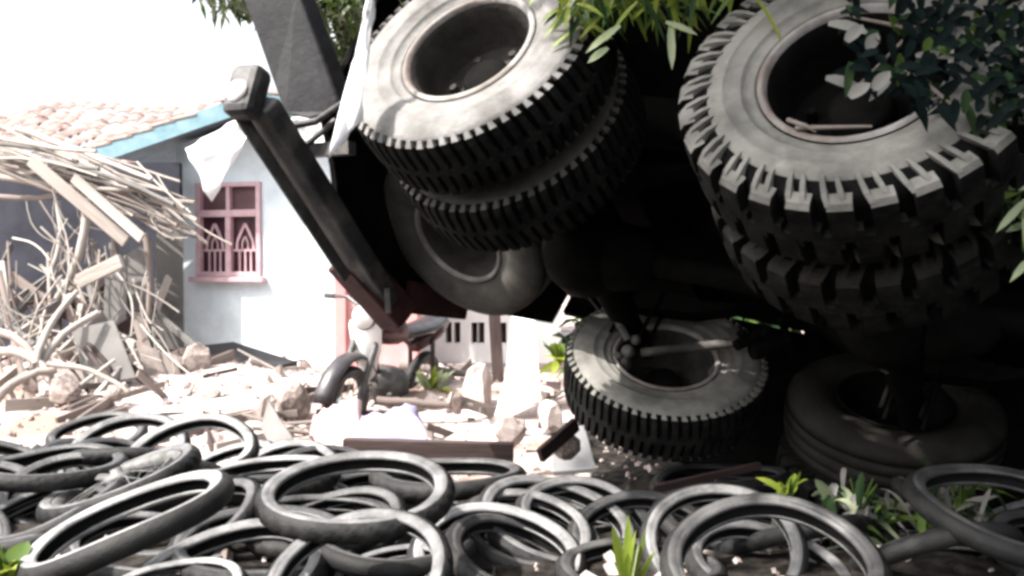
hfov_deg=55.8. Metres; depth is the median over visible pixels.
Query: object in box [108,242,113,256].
broken timber
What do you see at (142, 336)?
timber plank
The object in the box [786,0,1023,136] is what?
leafy branch
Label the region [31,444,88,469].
motorcycle tyre
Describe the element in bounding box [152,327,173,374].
bamboo strip
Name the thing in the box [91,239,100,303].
bamboo pole
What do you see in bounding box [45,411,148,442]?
motorcycle tyre
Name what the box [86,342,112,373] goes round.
bamboo pole
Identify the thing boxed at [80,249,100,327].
bamboo strip
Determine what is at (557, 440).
timber strip
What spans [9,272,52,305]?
broken timber
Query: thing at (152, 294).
bamboo strip
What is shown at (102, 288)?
broken timber
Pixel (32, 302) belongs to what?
broken timber
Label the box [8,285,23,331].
broken timber
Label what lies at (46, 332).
bamboo pole
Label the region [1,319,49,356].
broken timber
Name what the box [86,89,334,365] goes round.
blue house
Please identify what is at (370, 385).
splintered stick
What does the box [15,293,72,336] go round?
broken timber
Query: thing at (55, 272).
broken timber
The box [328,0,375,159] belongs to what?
torn strip
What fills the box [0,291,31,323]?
broken timber
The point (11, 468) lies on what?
motorcycle tyre
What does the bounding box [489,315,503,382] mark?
fence post
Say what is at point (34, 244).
bamboo strip
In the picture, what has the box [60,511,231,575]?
motorcycle tyre
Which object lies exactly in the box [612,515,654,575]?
plant
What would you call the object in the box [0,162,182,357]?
shed wall
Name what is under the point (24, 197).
bamboo pole
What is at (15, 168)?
bamboo pole
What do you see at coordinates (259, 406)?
rubble lump
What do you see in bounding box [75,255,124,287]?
timber plank
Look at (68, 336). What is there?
bamboo strip
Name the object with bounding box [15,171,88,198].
bamboo pole
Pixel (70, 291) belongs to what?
broken timber
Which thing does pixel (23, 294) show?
broken timber
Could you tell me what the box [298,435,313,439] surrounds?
splintered stick
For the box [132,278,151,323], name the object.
bamboo strip
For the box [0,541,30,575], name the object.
plant
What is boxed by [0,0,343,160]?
sky
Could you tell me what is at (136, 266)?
plywood board
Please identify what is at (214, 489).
motorcycle tyre
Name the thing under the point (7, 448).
motorcycle tyre
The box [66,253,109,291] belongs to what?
broken timber
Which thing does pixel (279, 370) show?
splintered stick
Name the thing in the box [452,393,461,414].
rubble lump
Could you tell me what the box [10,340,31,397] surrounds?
broken timber
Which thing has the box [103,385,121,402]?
rubble lump
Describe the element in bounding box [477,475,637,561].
motorcycle tyre
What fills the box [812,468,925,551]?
weed clump
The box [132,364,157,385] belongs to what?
broken timber
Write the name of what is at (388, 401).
wooden pole
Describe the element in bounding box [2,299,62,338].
broken timber
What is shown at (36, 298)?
broken timber
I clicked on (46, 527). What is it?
motorcycle tyre
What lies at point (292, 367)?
splintered stick
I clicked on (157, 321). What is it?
broken timber
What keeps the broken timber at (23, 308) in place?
on the broken timber at (23, 284)
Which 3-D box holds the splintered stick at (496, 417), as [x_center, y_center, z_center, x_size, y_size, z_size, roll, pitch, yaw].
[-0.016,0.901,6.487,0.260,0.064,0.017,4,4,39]
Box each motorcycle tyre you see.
[0,440,56,473]
[0,443,129,492]
[0,452,138,522]
[0,461,38,473]
[0,473,125,540]
[0,484,105,552]
[0,509,13,535]
[14,469,234,575]
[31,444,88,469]
[39,438,74,448]
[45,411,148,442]
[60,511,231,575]
[63,437,133,471]
[68,447,160,467]
[71,412,190,443]
[123,557,246,575]
[130,413,259,463]
[132,478,260,556]
[141,518,328,575]
[142,458,173,477]
[142,475,265,512]
[166,505,359,575]
[197,460,238,474]
[202,440,272,463]
[211,455,340,505]
[220,474,349,515]
[243,494,390,560]
[254,451,455,544]
[257,439,337,457]
[265,507,453,575]
[274,445,357,473]
[297,486,407,554]
[320,532,476,575]
[323,472,424,493]
[333,544,430,575]
[369,458,526,501]
[395,477,460,509]
[406,502,586,574]
[445,513,550,575]
[464,488,594,561]
[466,495,600,566]
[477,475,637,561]
[514,475,660,552]
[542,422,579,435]
[554,538,727,575]
[556,509,673,529]
[567,490,724,552]
[569,503,639,537]
[639,483,808,575]
[649,464,791,492]
[652,491,780,550]
[659,493,892,575]
[684,520,850,575]
[715,514,873,555]
[755,518,777,525]
[822,503,931,543]
[848,521,1023,572]
[874,522,928,529]
[881,533,1023,575]
[890,476,987,518]
[902,463,1023,567]
[982,499,1023,517]
[987,508,1023,575]
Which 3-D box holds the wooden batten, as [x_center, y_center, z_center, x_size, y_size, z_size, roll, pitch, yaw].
[0.748,0.724,3.700,0.498,0.030,0.025,-7,4,-24]
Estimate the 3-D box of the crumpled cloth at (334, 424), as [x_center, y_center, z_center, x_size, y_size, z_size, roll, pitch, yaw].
[-1.050,0.855,5.729,0.296,0.312,1.125,0,1,-7]
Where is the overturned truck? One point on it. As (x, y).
(649, 210)
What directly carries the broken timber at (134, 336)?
on the ground
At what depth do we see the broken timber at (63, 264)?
10.25 m
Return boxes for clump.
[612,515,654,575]
[756,471,807,525]
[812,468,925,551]
[913,458,1014,529]
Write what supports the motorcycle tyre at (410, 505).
on the motorcycle tyre
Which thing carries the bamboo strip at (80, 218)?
hanging from the bamboo pole at (24, 180)
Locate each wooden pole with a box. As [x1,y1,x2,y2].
[376,396,472,409]
[399,362,466,377]
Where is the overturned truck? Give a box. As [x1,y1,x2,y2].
[223,0,1023,533]
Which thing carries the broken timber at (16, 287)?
on the ground
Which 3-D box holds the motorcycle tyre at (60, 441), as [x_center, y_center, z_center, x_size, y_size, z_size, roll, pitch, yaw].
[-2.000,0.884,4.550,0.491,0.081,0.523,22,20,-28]
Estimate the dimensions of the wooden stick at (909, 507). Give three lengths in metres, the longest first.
0.543 x 0.047 x 0.028 m
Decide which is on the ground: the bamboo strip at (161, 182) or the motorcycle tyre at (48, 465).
the motorcycle tyre at (48, 465)
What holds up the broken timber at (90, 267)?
on the ground
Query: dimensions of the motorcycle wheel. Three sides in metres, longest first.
0.559 x 0.557 x 0.120 m
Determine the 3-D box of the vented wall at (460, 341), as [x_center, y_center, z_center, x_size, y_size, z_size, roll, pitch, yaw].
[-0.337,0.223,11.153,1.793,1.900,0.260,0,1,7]
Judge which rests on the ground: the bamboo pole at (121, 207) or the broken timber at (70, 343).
the broken timber at (70, 343)
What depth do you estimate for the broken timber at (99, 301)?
9.03 m
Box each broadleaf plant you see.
[416,365,454,391]
[538,341,565,375]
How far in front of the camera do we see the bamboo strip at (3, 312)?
8.27 m
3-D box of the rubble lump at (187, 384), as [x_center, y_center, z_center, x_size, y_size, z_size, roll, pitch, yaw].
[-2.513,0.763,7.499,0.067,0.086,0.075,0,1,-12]
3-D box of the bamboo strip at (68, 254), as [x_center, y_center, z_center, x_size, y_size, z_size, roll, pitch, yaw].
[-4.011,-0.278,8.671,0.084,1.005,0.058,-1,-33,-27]
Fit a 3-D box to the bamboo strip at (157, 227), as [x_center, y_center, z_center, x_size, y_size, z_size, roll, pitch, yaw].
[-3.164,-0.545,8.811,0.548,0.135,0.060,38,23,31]
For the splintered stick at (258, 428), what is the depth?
6.13 m
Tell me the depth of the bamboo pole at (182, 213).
8.84 m
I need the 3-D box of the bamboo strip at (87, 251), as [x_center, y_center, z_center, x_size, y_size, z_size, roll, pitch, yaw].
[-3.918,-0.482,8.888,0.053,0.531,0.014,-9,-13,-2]
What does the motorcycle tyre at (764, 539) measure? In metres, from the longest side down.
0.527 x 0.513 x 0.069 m
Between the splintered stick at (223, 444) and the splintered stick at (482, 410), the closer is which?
the splintered stick at (223, 444)
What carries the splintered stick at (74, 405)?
on the ground
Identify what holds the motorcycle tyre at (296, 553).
on the ground
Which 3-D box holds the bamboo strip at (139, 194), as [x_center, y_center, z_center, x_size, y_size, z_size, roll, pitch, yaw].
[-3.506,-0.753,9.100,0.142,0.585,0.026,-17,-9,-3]
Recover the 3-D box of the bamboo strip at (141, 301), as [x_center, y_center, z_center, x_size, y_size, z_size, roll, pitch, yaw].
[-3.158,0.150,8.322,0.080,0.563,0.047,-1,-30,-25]
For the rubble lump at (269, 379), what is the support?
on the ground
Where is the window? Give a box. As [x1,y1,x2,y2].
[188,181,265,281]
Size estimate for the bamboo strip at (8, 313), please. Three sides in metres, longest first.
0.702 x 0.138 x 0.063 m
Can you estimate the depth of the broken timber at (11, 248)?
10.38 m
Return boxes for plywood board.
[72,320,136,382]
[104,255,126,351]
[125,240,153,352]
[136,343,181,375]
[154,227,183,349]
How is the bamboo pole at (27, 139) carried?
on the bamboo pole at (84, 167)
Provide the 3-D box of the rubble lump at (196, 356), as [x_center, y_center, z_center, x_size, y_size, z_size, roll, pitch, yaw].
[-2.727,0.654,8.319,0.265,0.386,0.187,31,-35,-12]
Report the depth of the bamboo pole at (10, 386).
7.09 m
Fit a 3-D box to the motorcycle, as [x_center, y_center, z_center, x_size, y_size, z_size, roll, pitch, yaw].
[-0.935,0.452,7.203,0.884,1.248,1.802,0,1,2]
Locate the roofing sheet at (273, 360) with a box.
[204,342,296,368]
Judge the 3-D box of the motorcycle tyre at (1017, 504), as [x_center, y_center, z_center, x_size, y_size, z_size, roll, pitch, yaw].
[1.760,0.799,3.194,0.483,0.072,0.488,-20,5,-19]
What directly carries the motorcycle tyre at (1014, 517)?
on the ground
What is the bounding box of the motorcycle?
[312,293,454,410]
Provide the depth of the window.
11.29 m
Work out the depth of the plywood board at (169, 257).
9.55 m
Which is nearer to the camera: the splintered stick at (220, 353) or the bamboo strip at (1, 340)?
the bamboo strip at (1, 340)
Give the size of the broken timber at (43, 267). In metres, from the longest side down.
0.980 x 0.055 x 0.052 m
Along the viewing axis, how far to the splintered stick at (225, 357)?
8.72 m
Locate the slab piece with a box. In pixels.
[261,400,293,442]
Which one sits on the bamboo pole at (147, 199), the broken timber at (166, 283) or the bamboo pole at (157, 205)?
the bamboo pole at (157, 205)
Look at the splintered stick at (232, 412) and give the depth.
6.72 m
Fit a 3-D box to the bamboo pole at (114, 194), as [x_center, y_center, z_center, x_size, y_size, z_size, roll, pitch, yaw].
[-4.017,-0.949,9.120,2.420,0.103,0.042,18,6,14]
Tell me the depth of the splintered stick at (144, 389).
7.26 m
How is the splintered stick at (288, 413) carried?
on the ground
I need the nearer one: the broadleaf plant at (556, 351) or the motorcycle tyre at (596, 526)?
the motorcycle tyre at (596, 526)
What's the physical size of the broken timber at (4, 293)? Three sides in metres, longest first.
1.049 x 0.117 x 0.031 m
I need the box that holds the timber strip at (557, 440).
[536,418,578,461]
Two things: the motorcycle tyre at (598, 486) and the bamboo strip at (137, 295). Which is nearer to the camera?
the motorcycle tyre at (598, 486)
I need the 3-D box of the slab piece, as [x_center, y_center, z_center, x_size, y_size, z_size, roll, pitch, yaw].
[-1.323,0.797,5.412,0.132,0.266,0.589,-1,2,-30]
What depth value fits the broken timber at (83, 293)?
9.67 m
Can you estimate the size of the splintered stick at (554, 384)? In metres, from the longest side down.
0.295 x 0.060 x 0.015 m
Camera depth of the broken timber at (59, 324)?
9.23 m
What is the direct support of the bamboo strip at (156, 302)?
on the ground
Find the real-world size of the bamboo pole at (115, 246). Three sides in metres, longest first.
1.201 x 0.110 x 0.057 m
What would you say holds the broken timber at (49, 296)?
on the ground
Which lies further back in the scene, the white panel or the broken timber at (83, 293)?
the broken timber at (83, 293)
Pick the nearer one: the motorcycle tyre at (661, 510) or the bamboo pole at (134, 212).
the motorcycle tyre at (661, 510)
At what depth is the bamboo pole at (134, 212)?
9.01 m
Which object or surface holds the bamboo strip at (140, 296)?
hanging from the bamboo strip at (156, 302)
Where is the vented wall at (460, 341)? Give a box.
[422,309,560,365]
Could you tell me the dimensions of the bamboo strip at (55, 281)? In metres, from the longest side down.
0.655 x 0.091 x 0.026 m
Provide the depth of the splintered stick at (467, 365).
10.04 m
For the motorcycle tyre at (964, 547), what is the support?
on the ground
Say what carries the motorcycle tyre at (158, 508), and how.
on the ground
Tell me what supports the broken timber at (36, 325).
on the ground
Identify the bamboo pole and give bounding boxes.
[0,124,72,160]
[0,136,97,153]
[0,142,78,162]
[0,146,128,188]
[0,149,120,164]
[0,153,100,170]
[0,157,97,176]
[0,159,190,227]
[0,162,76,170]
[0,163,164,210]
[0,164,148,189]
[0,168,195,230]
[0,174,135,191]
[0,194,61,199]
[0,328,37,367]
[0,347,46,367]
[0,367,56,402]
[1,126,43,148]
[3,147,168,192]
[9,159,72,171]
[13,163,49,173]
[14,126,152,181]
[15,165,165,218]
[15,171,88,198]
[16,148,188,210]
[16,160,183,203]
[31,151,185,198]
[32,290,78,366]
[40,156,175,206]
[41,310,99,362]
[46,361,129,393]
[48,201,63,276]
[52,145,161,207]
[54,150,198,222]
[54,212,90,300]
[55,156,177,226]
[61,177,133,216]
[63,179,196,204]
[65,159,185,209]
[73,152,112,172]
[84,173,173,233]
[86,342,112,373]
[88,158,208,244]
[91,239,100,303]
[93,153,180,182]
[102,183,196,237]
[105,165,185,236]
[110,202,173,240]
[110,236,119,255]
[139,233,152,361]
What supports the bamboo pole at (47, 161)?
on the bamboo pole at (24, 170)
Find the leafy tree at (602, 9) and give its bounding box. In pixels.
[528,0,1023,281]
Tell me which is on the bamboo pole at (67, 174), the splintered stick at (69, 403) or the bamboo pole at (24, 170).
the bamboo pole at (24, 170)
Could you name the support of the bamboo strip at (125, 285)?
hanging from the bamboo strip at (130, 313)
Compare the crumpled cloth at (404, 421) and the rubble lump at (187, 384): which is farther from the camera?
the rubble lump at (187, 384)
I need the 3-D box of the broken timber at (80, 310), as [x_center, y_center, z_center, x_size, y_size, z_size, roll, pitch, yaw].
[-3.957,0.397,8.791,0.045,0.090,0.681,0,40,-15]
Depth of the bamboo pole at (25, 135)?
9.57 m
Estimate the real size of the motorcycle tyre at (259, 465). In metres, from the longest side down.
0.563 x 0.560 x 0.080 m
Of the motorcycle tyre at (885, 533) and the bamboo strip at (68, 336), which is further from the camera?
the bamboo strip at (68, 336)
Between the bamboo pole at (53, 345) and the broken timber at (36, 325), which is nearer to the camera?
the bamboo pole at (53, 345)
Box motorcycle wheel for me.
[35,443,201,524]
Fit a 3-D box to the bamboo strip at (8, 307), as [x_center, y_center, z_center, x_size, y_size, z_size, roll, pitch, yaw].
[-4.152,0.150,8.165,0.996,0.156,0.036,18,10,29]
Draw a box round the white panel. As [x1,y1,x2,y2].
[552,425,596,475]
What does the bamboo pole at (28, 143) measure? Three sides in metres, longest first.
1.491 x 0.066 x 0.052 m
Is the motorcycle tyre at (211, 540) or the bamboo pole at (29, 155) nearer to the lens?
the motorcycle tyre at (211, 540)
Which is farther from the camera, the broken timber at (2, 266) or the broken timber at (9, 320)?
the broken timber at (2, 266)
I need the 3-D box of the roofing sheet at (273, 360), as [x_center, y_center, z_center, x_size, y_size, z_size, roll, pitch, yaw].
[-2.657,0.665,9.397,1.156,0.206,0.579,1,2,37]
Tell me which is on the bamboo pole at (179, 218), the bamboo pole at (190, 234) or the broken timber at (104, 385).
the bamboo pole at (190, 234)
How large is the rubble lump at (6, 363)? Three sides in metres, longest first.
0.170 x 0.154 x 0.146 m
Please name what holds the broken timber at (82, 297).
on the ground
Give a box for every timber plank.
[27,155,129,245]
[70,174,145,241]
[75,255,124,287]
[133,312,150,346]
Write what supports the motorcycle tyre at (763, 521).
on the ground
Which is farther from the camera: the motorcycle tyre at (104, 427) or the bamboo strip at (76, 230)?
the bamboo strip at (76, 230)
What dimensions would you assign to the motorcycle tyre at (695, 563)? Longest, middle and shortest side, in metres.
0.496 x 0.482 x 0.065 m
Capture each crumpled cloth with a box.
[138,387,269,412]
[309,397,361,445]
[353,403,427,438]
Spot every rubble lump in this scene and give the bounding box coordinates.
[2,356,15,366]
[18,370,38,393]
[49,372,81,404]
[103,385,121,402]
[179,342,211,372]
[183,381,191,389]
[195,387,220,400]
[204,430,222,446]
[252,394,275,422]
[266,374,273,382]
[277,380,311,420]
[299,358,311,368]
[425,393,441,400]
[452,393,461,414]
[462,363,491,404]
[492,413,526,447]
[538,399,562,432]
[554,435,580,459]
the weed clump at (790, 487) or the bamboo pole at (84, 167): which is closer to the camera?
the weed clump at (790, 487)
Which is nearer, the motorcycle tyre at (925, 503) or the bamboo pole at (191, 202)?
the motorcycle tyre at (925, 503)
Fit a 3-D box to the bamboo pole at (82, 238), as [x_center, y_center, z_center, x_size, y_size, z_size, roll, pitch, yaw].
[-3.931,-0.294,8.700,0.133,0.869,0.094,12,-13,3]
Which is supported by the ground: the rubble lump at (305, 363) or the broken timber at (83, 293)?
the rubble lump at (305, 363)
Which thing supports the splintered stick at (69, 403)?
on the ground
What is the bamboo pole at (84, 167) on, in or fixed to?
on the bamboo pole at (47, 161)
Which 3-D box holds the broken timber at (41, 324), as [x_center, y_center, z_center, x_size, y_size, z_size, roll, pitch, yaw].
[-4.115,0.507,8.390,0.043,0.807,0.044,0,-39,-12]
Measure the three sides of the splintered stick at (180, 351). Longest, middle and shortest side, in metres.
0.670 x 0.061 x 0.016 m
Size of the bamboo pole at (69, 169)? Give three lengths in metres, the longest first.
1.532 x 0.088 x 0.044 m
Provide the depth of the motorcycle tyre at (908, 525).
3.63 m
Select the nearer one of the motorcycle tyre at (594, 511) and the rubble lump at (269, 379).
the motorcycle tyre at (594, 511)
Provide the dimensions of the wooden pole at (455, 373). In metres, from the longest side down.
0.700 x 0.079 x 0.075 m
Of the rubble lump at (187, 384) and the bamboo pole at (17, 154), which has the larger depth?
the bamboo pole at (17, 154)
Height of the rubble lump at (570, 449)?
0.147 m
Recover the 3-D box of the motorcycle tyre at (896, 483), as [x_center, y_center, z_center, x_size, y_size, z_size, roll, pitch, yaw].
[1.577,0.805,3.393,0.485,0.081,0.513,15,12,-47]
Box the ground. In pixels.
[0,295,1016,575]
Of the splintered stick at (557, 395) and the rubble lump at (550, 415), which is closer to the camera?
the rubble lump at (550, 415)
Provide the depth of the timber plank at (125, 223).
8.58 m
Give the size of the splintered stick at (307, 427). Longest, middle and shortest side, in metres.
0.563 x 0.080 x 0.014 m
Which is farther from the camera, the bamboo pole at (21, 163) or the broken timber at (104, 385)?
the bamboo pole at (21, 163)
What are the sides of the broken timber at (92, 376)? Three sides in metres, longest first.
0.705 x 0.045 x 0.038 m
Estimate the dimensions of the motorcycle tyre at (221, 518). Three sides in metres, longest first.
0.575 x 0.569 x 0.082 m
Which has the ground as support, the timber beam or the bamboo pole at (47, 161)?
the timber beam
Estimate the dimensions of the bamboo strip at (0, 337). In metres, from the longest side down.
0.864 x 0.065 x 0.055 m
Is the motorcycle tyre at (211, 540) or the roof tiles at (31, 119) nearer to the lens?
the motorcycle tyre at (211, 540)
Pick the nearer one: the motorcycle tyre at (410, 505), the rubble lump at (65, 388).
the motorcycle tyre at (410, 505)
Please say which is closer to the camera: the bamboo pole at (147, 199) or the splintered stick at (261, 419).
the splintered stick at (261, 419)
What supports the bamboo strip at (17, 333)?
hanging from the bamboo strip at (8, 307)
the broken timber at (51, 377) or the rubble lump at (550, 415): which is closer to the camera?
the rubble lump at (550, 415)
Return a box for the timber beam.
[343,437,513,461]
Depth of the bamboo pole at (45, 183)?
9.16 m
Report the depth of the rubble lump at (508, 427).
5.16 m
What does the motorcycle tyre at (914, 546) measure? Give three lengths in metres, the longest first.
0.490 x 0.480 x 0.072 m
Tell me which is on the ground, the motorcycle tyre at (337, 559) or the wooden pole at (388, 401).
the motorcycle tyre at (337, 559)
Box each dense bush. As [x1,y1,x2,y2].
[552,294,618,380]
[731,317,802,333]
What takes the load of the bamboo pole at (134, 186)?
on the bamboo pole at (180, 207)
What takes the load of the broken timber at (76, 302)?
on the broken timber at (90, 290)
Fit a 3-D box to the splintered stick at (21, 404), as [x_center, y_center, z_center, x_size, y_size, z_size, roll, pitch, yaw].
[-3.357,0.841,7.094,0.660,0.089,0.022,1,1,-40]
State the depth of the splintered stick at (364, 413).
6.67 m
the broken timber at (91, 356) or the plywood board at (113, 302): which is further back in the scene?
the plywood board at (113, 302)
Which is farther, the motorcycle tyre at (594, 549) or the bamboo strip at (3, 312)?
the bamboo strip at (3, 312)
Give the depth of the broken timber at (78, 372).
7.81 m
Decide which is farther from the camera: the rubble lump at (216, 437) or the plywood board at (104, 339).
the plywood board at (104, 339)
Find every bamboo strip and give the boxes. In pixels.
[0,297,52,317]
[0,299,10,330]
[0,309,24,359]
[0,315,7,394]
[0,338,12,378]
[12,237,49,260]
[12,318,26,364]
[26,201,53,242]
[27,330,87,360]
[28,264,73,316]
[29,275,62,369]
[39,200,82,271]
[40,226,106,306]
[50,218,67,298]
[51,188,96,243]
[52,168,67,245]
[58,213,69,302]
[60,226,79,284]
[69,323,161,361]
[77,191,103,230]
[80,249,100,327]
[85,240,88,263]
[88,233,97,309]
[104,246,142,328]
[104,277,179,312]
[116,272,133,336]
[120,335,141,369]
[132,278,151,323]
[136,161,190,212]
[137,193,146,231]
[140,271,163,330]
[140,276,150,332]
[140,324,201,382]
[148,210,187,238]
[152,290,167,374]
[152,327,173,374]
[154,208,181,238]
[156,173,232,244]
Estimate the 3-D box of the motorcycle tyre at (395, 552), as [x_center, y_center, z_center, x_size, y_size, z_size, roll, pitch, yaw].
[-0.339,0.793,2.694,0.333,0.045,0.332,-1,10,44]
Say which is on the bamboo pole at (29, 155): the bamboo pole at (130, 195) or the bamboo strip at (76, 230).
the bamboo pole at (130, 195)
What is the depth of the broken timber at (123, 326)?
8.85 m
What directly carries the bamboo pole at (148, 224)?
on the bamboo pole at (134, 193)
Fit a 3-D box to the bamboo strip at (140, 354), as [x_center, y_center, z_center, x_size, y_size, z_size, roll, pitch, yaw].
[-3.294,0.459,8.019,0.914,0.038,0.016,20,6,12]
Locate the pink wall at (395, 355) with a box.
[334,278,421,366]
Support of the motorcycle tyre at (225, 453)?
on the ground
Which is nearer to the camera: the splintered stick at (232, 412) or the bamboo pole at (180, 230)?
the splintered stick at (232, 412)
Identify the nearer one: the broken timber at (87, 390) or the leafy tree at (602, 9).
the leafy tree at (602, 9)
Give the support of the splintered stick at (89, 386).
on the ground
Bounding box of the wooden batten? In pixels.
[651,462,761,491]
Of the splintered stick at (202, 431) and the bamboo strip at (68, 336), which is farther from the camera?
the bamboo strip at (68, 336)
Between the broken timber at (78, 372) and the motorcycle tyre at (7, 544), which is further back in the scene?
the broken timber at (78, 372)
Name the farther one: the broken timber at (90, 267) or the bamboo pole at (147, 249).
the broken timber at (90, 267)
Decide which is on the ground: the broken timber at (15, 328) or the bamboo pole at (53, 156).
the broken timber at (15, 328)
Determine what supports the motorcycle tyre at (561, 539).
on the ground
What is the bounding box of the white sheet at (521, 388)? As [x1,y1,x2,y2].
[495,316,540,415]
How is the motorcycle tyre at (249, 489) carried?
on the ground
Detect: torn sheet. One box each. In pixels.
[185,120,245,201]
[291,117,323,142]
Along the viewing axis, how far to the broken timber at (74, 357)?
7.92 m
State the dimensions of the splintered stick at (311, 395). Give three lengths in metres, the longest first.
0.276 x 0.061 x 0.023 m
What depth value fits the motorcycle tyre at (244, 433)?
4.10 m
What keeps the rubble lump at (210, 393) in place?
on the ground
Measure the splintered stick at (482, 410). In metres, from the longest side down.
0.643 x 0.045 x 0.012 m
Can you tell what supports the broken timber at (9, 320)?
on the ground
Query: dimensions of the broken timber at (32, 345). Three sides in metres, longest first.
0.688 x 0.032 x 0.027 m
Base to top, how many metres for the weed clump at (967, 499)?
0.485 m
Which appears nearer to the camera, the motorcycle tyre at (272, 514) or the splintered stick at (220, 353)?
the motorcycle tyre at (272, 514)
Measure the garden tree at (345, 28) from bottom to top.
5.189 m
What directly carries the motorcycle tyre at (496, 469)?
on the motorcycle tyre at (410, 505)
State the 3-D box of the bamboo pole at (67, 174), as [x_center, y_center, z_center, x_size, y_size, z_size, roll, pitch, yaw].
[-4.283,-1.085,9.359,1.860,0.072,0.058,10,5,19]
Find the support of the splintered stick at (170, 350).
on the ground
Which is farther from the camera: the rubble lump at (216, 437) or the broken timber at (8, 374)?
the broken timber at (8, 374)
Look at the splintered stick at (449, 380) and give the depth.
7.63 m
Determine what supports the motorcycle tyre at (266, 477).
on the ground
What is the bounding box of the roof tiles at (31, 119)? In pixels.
[0,99,217,161]
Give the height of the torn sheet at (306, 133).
0.170 m
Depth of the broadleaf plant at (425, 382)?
7.37 m
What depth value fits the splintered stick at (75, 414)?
6.73 m
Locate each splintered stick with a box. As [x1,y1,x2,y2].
[4,394,101,411]
[45,389,76,404]
[55,399,114,423]
[67,395,103,409]
[76,398,109,418]
[81,382,130,389]
[83,381,164,404]
[87,406,128,426]
[110,431,124,438]
[135,370,167,398]
[157,348,183,355]
[170,342,196,355]
[186,376,196,396]
[188,411,252,435]
[202,367,237,377]
[202,410,213,451]
[211,349,231,357]
[211,349,234,364]
[214,425,293,450]
[222,403,276,414]
[237,349,274,369]
[242,413,310,431]
[246,409,297,420]
[249,358,264,365]
[252,426,309,434]
[275,365,282,374]
[283,366,310,369]
[283,420,312,424]
[284,417,308,435]
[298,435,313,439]
[301,415,362,430]
[305,384,353,393]
[309,392,313,401]
[316,409,384,415]
[346,383,372,397]
[423,424,433,438]
[426,423,453,435]
[437,375,452,387]
[447,392,496,416]
[451,365,491,372]
[459,358,471,370]
[480,407,485,413]
[494,415,525,424]
[540,390,550,396]
[544,390,563,399]
[546,381,560,388]
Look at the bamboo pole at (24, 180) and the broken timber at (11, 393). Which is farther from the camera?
the bamboo pole at (24, 180)
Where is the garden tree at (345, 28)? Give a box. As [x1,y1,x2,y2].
[192,0,402,65]
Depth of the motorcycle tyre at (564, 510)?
3.21 m
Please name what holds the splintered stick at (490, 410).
on the ground
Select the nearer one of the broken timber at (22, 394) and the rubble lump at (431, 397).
the rubble lump at (431, 397)
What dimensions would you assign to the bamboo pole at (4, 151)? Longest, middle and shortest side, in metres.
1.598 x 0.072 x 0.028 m
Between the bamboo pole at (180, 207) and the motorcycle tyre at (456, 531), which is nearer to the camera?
the motorcycle tyre at (456, 531)
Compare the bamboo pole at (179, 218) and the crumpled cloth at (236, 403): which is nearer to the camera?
the crumpled cloth at (236, 403)
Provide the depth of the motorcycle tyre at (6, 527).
3.20 m
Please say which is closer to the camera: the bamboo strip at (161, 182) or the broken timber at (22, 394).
the broken timber at (22, 394)
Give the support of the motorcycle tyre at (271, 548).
on the ground
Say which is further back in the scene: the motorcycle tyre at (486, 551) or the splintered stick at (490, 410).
the splintered stick at (490, 410)
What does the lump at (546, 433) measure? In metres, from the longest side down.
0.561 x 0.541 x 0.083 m
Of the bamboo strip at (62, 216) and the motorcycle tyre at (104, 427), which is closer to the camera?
the motorcycle tyre at (104, 427)
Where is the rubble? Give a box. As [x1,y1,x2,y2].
[0,359,994,575]
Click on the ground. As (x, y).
(936, 563)
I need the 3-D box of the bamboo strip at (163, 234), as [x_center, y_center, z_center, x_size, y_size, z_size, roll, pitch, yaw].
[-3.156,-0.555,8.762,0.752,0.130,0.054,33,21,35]
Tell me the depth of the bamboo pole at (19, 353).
7.32 m
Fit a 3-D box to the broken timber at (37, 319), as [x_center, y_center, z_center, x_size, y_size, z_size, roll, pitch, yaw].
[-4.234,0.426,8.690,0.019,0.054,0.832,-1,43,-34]
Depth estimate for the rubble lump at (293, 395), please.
6.54 m
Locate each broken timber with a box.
[0,261,8,296]
[0,270,13,323]
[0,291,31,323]
[0,314,34,343]
[0,362,16,398]
[0,364,17,387]
[1,242,14,265]
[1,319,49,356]
[1,329,63,361]
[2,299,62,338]
[3,275,46,308]
[4,304,13,331]
[6,241,13,316]
[7,284,34,312]
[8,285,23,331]
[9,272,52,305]
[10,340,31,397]
[15,261,16,322]
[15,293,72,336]
[18,279,46,314]
[19,366,36,397]
[20,313,74,352]
[26,289,73,305]
[26,357,92,380]
[31,309,46,366]
[34,247,73,310]
[34,260,94,337]
[34,302,44,348]
[35,293,46,347]
[36,392,49,401]
[39,263,60,308]
[39,264,89,304]
[46,252,52,344]
[48,360,58,407]
[51,300,85,325]
[51,310,107,360]
[54,346,75,356]
[56,282,61,332]
[56,350,91,393]
[61,352,77,374]
[62,297,96,313]
[63,283,104,319]
[64,253,86,303]
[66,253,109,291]
[69,286,103,304]
[69,303,83,360]
[75,315,78,363]
[80,359,115,386]
[82,346,123,392]
[86,248,96,305]
[87,284,96,308]
[88,250,103,311]
[94,349,139,393]
[97,291,100,310]
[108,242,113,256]
[116,303,157,334]
[119,332,137,349]
[122,324,154,346]
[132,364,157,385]
[148,275,171,337]
[155,278,160,338]
[155,309,195,345]
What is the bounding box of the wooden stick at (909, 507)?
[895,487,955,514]
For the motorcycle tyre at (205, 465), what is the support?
on the ground
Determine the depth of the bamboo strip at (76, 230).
8.70 m
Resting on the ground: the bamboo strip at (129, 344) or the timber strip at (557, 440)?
the bamboo strip at (129, 344)
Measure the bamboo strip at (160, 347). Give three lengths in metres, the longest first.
0.877 x 0.044 x 0.026 m
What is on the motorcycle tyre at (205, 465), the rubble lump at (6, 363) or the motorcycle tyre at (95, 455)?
the motorcycle tyre at (95, 455)

